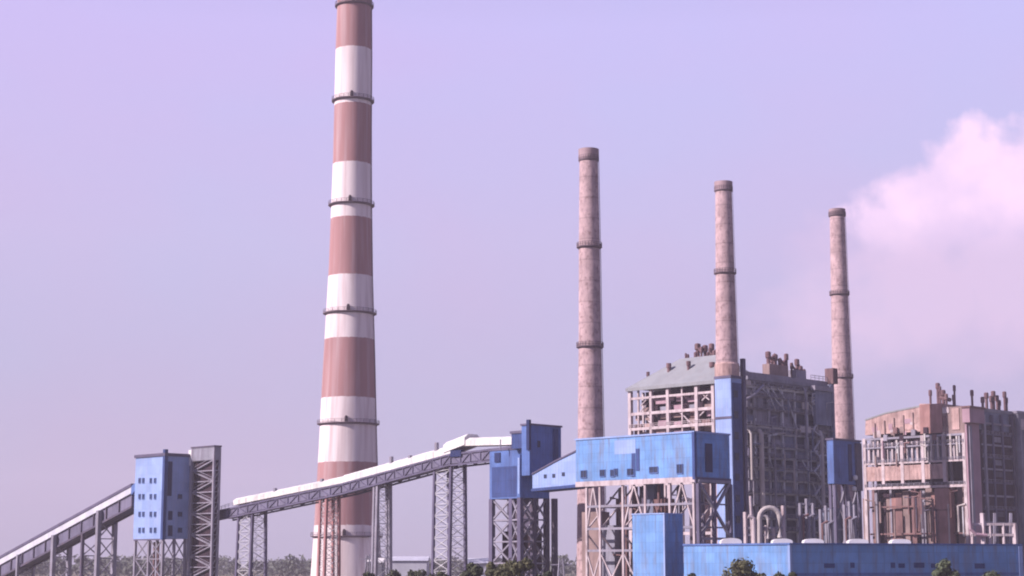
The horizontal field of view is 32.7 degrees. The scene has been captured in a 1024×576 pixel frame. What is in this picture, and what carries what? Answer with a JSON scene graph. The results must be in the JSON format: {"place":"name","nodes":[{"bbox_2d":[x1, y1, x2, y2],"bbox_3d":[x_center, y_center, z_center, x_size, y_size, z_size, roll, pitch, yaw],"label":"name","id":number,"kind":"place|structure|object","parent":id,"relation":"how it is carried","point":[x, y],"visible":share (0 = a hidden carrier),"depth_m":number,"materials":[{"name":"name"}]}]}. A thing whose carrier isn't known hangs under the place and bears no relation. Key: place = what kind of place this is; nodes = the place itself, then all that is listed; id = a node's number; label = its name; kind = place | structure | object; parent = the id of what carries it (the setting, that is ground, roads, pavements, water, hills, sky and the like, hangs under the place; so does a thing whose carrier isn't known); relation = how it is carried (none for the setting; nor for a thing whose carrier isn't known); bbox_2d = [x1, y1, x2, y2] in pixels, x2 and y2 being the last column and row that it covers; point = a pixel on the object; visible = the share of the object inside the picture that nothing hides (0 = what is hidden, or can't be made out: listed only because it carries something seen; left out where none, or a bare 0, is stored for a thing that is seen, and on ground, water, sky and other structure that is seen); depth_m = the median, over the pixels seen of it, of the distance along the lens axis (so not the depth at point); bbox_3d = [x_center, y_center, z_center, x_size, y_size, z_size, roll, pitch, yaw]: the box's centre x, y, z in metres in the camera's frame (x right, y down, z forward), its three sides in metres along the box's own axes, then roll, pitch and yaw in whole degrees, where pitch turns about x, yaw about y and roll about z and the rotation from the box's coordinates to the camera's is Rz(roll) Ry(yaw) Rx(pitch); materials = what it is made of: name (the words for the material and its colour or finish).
{"place":"outdoors","nodes":[
{"label":"outdoors","id":0,"kind":"place"},
{"bbox_2d":[19,568,576,575],"bbox_3d":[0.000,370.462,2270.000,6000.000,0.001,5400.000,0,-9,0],"label":"ground","id":1,"kind":"structure","parent":0,"point":[74,574],"depth_m":1734.80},
{"bbox_2d":[15,555,34,575],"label":"trestle","id":2,"kind":"object","parent":1,"relation":"on","point":[18,571],"visible":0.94,"depth_m":649.51,"materials":[{"name":"grey metal"}]},
{"bbox_2d":[49,535,72,575],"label":"trestle","id":3,"kind":"object","parent":1,"relation":"on","point":[68,560],"visible":0.95,"depth_m":632.96,"materials":[{"name":"grey metal"}]},
{"bbox_2d":[79,534,94,575],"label":"trestle","id":4,"kind":"object","parent":1,"relation":"on","point":[82,558],"visible":0.62,"depth_m":620.82,"materials":[{"name":"metal"}]},
{"bbox_2d":[94,510,117,575],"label":"trestle","id":5,"kind":"object","parent":1,"relation":"on","point":[98,553],"visible":0.96,"depth_m":613.39,"materials":[{"name":"grey metal"}]},
{"bbox_2d":[0,483,134,575],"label":"conveyor","id":6,"kind":"object","parent":5,"relation":"on","point":[117,507],"visible":0.88,"depth_m":628.04,"materials":[{"name":"metal"}]},
{"bbox_2d":[133,449,189,575],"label":"transfer tower","id":7,"kind":"structure","parent":1,"relation":"on","point":[161,502],"depth_m":590.34,"materials":[{"name":"blue metal"}]},
{"bbox_2d":[186,445,221,575],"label":"stair tower","id":8,"kind":"structure","parent":1,"relation":"on","point":[202,554],"depth_m":586.88,"materials":[{"name":"grey metal"}]},
{"bbox_2d":[235,511,266,575],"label":"trestle","id":9,"kind":"object","parent":1,"relation":"on","point":[250,572],"visible":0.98,"depth_m":578.12,"materials":[{"name":"grey metal"}]},
{"bbox_2d":[220,434,510,520],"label":"conveyor","id":10,"kind":"object","parent":9,"relation":"on","point":[456,453],"visible":0.93,"depth_m":534.59,"materials":[{"name":"grey metal"}]},
{"bbox_2d":[20,553,629,575],"bbox_3d":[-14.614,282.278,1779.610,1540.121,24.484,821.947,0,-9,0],"label":"wood","id":11,"kind":"object","parent":1,"relation":"on","point":[281,567],"visible":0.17,"depth_m":1494.24,"materials":[{"name":"green plant"}]},
{"bbox_2d":[317,496,340,575],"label":"trestle","id":12,"kind":"object","parent":1,"relation":"on","point":[332,503],"visible":0.98,"depth_m":550.62,"materials":[{"name":"grey metal"}]},
{"bbox_2d":[310,0,382,575],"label":"striped chimney","id":13,"kind":"object","parent":1,"relation":"on","point":[348,424],"visible":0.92,"depth_m":670.11,"materials":[{"name":"paint"}]},
{"bbox_2d":[361,555,370,572],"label":"lattice mast","id":14,"kind":"object","parent":1,"relation":"on","point":[366,564],"visible":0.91,"depth_m":592.08,"materials":[{"name":"grey metal"}]},
{"bbox_2d":[362,571,374,575],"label":"bush","id":15,"kind":"object","parent":1,"relation":"on","point":[367,573],"visible":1,"depth_m":413.21,"materials":[{"name":"green plant"}]},
{"bbox_2d":[367,558,384,575],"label":"shed","id":16,"kind":"structure","parent":1,"relation":"on","point":[381,568],"depth_m":592.60,"materials":[{"name":"grey metal"}]},
{"bbox_2d":[371,483,391,575],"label":"trestle","id":17,"kind":"object","parent":1,"relation":"on","point":[376,501],"visible":0.97,"depth_m":533.07,"materials":[{"name":"grey metal"}]},
{"bbox_2d":[385,569,400,575],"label":"bush","id":18,"kind":"object","parent":1,"relation":"on","point":[392,573],"visible":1,"depth_m":413.38,"materials":[{"name":"green plant"}]},
{"bbox_2d":[406,569,426,575],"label":"bush","id":19,"kind":"object","parent":1,"relation":"on","point":[416,573],"visible":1,"depth_m":414.34,"materials":[{"name":"green plant"}]},
{"bbox_2d":[427,571,448,575],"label":"bush","id":20,"kind":"object","parent":1,"relation":"on","point":[439,573],"visible":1,"depth_m":414.24,"materials":[{"name":"green plant"}]},
{"bbox_2d":[431,465,467,575],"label":"trestle","id":21,"kind":"object","parent":1,"relation":"on","point":[449,505],"visible":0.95,"depth_m":511.90,"materials":[{"name":"grey metal"}]},
{"bbox_2d":[459,562,483,575],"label":"tree","id":22,"kind":"object","parent":1,"relation":"on","point":[472,569],"visible":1,"depth_m":323.71,"materials":[{"name":"green plant"}]},
{"bbox_2d":[485,561,505,575],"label":"tree","id":23,"kind":"object","parent":1,"relation":"on","point":[492,569],"visible":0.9,"depth_m":339.68,"materials":[{"name":"green plant"}]},
{"bbox_2d":[502,557,534,575],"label":"tree","id":24,"kind":"object","parent":1,"relation":"on","point":[512,568],"visible":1,"depth_m":333.52,"materials":[{"name":"green plant"}]},
{"bbox_2d":[489,420,562,575],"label":"transfer tower","id":25,"kind":"structure","parent":1,"relation":"on","point":[525,456],"depth_m":488.54,"materials":[{"name":"blue metal"}]},
{"bbox_2d":[536,571,552,575],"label":"tree","id":26,"kind":"object","parent":1,"relation":"on","point":[547,573],"visible":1,"depth_m":329.63,"materials":[{"name":"green plant"}]},
{"bbox_2d":[551,558,570,575],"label":"lattice mast","id":27,"kind":"object","parent":1,"relation":"on","point":[560,562],"visible":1,"depth_m":424.15,"materials":[{"name":"grey metal"}]},
{"bbox_2d":[576,147,605,575],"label":"concrete chimney","id":28,"kind":"object","parent":1,"relation":"on","point":[590,346],"visible":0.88,"depth_m":522.38,"materials":[{"name":"concrete"}]},
{"bbox_2d":[575,431,732,575],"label":"bunker gallery","id":29,"kind":"object","parent":1,"relation":"on","point":[653,463],"visible":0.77,"depth_m":451.82,"materials":[{"name":"blue metal"}]},
{"bbox_2d":[531,450,591,491],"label":"inclined gallery","id":30,"kind":"object","parent":29,"relation":"attached to","point":[558,474],"visible":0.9,"depth_m":472.05,"materials":[{"name":"blue metal"}]},
{"bbox_2d":[580,470,586,477],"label":"window","id":31,"kind":"structure","parent":29,"relation":"in","point":[583,473],"depth_m":464.49,"materials":[{"name":"glass"}]},
{"bbox_2d":[599,469,604,476],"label":"window","id":32,"kind":"structure","parent":29,"relation":"in","point":[601,472],"depth_m":459.92,"materials":[{"name":"glass"}]},
{"bbox_2d":[610,469,614,476],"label":"window","id":33,"kind":"structure","parent":29,"relation":"in","point":[612,472],"depth_m":457.35,"materials":[{"name":"glass"}]},
{"bbox_2d":[627,468,633,475],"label":"window","id":34,"kind":"structure","parent":29,"relation":"in","point":[629,470],"depth_m":452.90,"materials":[{"name":"glass"}]},
{"bbox_2d":[649,466,657,473],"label":"window","id":35,"kind":"structure","parent":29,"relation":"in","point":[654,469],"depth_m":447.52,"materials":[{"name":"glass"}]},
{"bbox_2d":[676,464,682,473],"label":"window","id":36,"kind":"structure","parent":29,"relation":"in","point":[679,467],"depth_m":441.44,"materials":[{"name":"glass"}]},
{"bbox_2d":[714,180,748,543],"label":"concrete chimney","id":37,"kind":"object","parent":1,"relation":"on","point":[727,357],"visible":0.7,"depth_m":565.57,"materials":[{"name":"concrete"}]},
{"bbox_2d":[722,557,765,575],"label":"tree","id":38,"kind":"object","parent":1,"relation":"on","point":[740,568],"visible":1,"depth_m":334.29,"materials":[{"name":"green plant"}]},
{"bbox_2d":[743,496,785,542],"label":"pipe rack","id":39,"kind":"object","parent":1,"relation":"on","point":[781,527],"visible":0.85,"depth_m":436.40,"materials":[{"name":"grey metal"}]},
{"bbox_2d":[773,571,796,575],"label":"tree","id":40,"kind":"object","parent":1,"relation":"on","point":[792,573],"visible":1,"depth_m":330.46,"materials":[{"name":"green plant"}]},
{"bbox_2d":[798,499,815,542],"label":"pipe stand","id":41,"kind":"object","parent":1,"relation":"on","point":[806,520],"visible":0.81,"depth_m":465.45,"materials":[{"name":"grey metal"}]},
{"bbox_2d":[818,506,833,542],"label":"pipe stand","id":42,"kind":"object","parent":1,"relation":"on","point":[825,526],"visible":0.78,"depth_m":473.22,"materials":[{"name":"grey metal"}]},
{"bbox_2d":[820,438,862,542],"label":"bunker block","id":43,"kind":"structure","parent":1,"relation":"on","point":[844,463],"depth_m":586.96,"materials":[{"name":"blue metal"}]},
{"bbox_2d":[828,208,858,538],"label":"concrete chimney","id":44,"kind":"object","parent":1,"relation":"on","point":[839,293],"visible":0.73,"depth_m":652.91,"materials":[{"name":"concrete"}]},
{"bbox_2d":[843,501,856,542],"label":"pipe stand","id":45,"kind":"object","parent":1,"relation":"on","point":[852,532],"visible":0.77,"depth_m":481.30,"materials":[{"name":"grey metal"}]},
{"bbox_2d":[931,558,960,575],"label":"tree","id":46,"kind":"object","parent":1,"relation":"on","point":[944,567],"visible":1,"depth_m":345.47,"materials":[{"name":"green plant"}]},
{"bbox_2d":[982,570,1001,575],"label":"tree","id":47,"kind":"object","parent":1,"relation":"on","point":[989,573],"visible":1,"depth_m":340.68,"materials":[{"name":"green plant"}]},
{"bbox_2d":[392,556,430,575],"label":"shed","id":48,"kind":"structure","parent":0,"point":[403,565],"depth_m":632.16,"materials":[{"name":"grey metal"}]},
{"bbox_2d":[468,558,488,575],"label":"shed","id":49,"kind":"structure","parent":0,"point":[482,562],"depth_m":515.72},
{"bbox_2d":[0,0,1023,567],"label":"sky","id":50,"kind":"structure","parent":0,"point":[166,166],"materials":[{"name":"purple"}]},
{"bbox_2d":[631,513,683,575],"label":"box tower","id":51,"kind":"structure","parent":0,"point":[657,544],"depth_m":406.59,"materials":[{"name":"blue metal"}]},
{"bbox_2d":[714,375,743,543],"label":"stair tower","id":52,"kind":"structure","parent":0,"point":[728,404],"depth_m":544.88,"materials":[{"name":"blue metal"}]},
{"bbox_2d":[733,390,737,397],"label":"window","id":53,"kind":"structure","parent":52,"relation":"in","point":[735,391],"depth_m":546.71,"materials":[{"name":"grey glass"}]},
{"bbox_2d":[734,432,738,438],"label":"window","id":54,"kind":"structure","parent":52,"relation":"in","point":[736,434],"depth_m":544.44,"materials":[{"name":"grey glass"}]},
{"bbox_2d":[735,474,739,480],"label":"window","id":55,"kind":"structure","parent":52,"relation":"in","point":[737,476],"depth_m":542.45,"materials":[{"name":"glass"}]},
{"bbox_2d":[736,516,740,522],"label":"window","id":56,"kind":"structure","parent":52,"relation":"in","point":[738,520],"depth_m":540.47,"materials":[{"name":"grey glass"}]},
{"bbox_2d":[626,343,837,575],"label":"boiler house","id":57,"kind":"structure","parent":0,"point":[790,420],"depth_m":602.31,"materials":[{"name":"grey metal"}]},
{"bbox_2d":[683,543,1023,575],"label":"blue building","id":58,"kind":"structure","parent":0,"point":[855,559],"depth_m":385.00,"materials":[{"name":"blue metal"}]},
{"bbox_2d":[719,538,741,543],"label":"roof vent dome","id":59,"kind":"structure","parent":58,"relation":"on","point":[729,540],"depth_m":389.60,"materials":[{"name":"white metal"}]},
{"bbox_2d":[771,538,792,542],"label":"roof vent dome","id":60,"kind":"structure","parent":58,"relation":"on","point":[782,540],"depth_m":379.76,"materials":[{"name":"white metal"}]},
{"bbox_2d":[802,539,823,542],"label":"roof vent dome","id":61,"kind":"structure","parent":58,"relation":"on","point":[812,541],"depth_m":380.36,"materials":[{"name":"white metal"}]},
{"bbox_2d":[824,564,834,567],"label":"window","id":62,"kind":"structure","parent":58,"relation":"in","point":[825,565],"depth_m":378.42,"materials":[{"name":"glass"}]},
{"bbox_2d":[846,539,868,542],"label":"roof vent dome","id":63,"kind":"structure","parent":58,"relation":"on","point":[857,541],"depth_m":384.16,"materials":[{"name":"white metal"}]},
{"bbox_2d":[888,539,910,542],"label":"roof vent dome","id":64,"kind":"structure","parent":58,"relation":"on","point":[900,541],"depth_m":387.84,"materials":[{"name":"white metal"}]},
{"bbox_2d":[914,563,923,567],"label":"window","id":65,"kind":"structure","parent":58,"relation":"in","point":[916,565],"depth_m":386.07,"materials":[{"name":"glass"}]},
{"bbox_2d":[975,563,984,567],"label":"window","id":66,"kind":"structure","parent":58,"relation":"in","point":[977,565],"depth_m":391.43,"materials":[{"name":"glass"}]},
{"bbox_2d":[862,383,1023,570],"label":"boiler house","id":67,"kind":"structure","parent":0,"point":[942,472],"depth_m":669.33,"materials":[{"name":"brown concrete"}]},
{"bbox_2d":[942,407,948,412],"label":"window","id":68,"kind":"structure","parent":67,"relation":"in","point":[944,409],"depth_m":662.85,"materials":[{"name":"grey glass"}]},
{"bbox_2d":[968,513,1017,543],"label":"pipe bridge","id":69,"kind":"structure","parent":0,"point":[1012,534],"depth_m":425.75,"materials":[{"name":"grey metal"}]}
]}

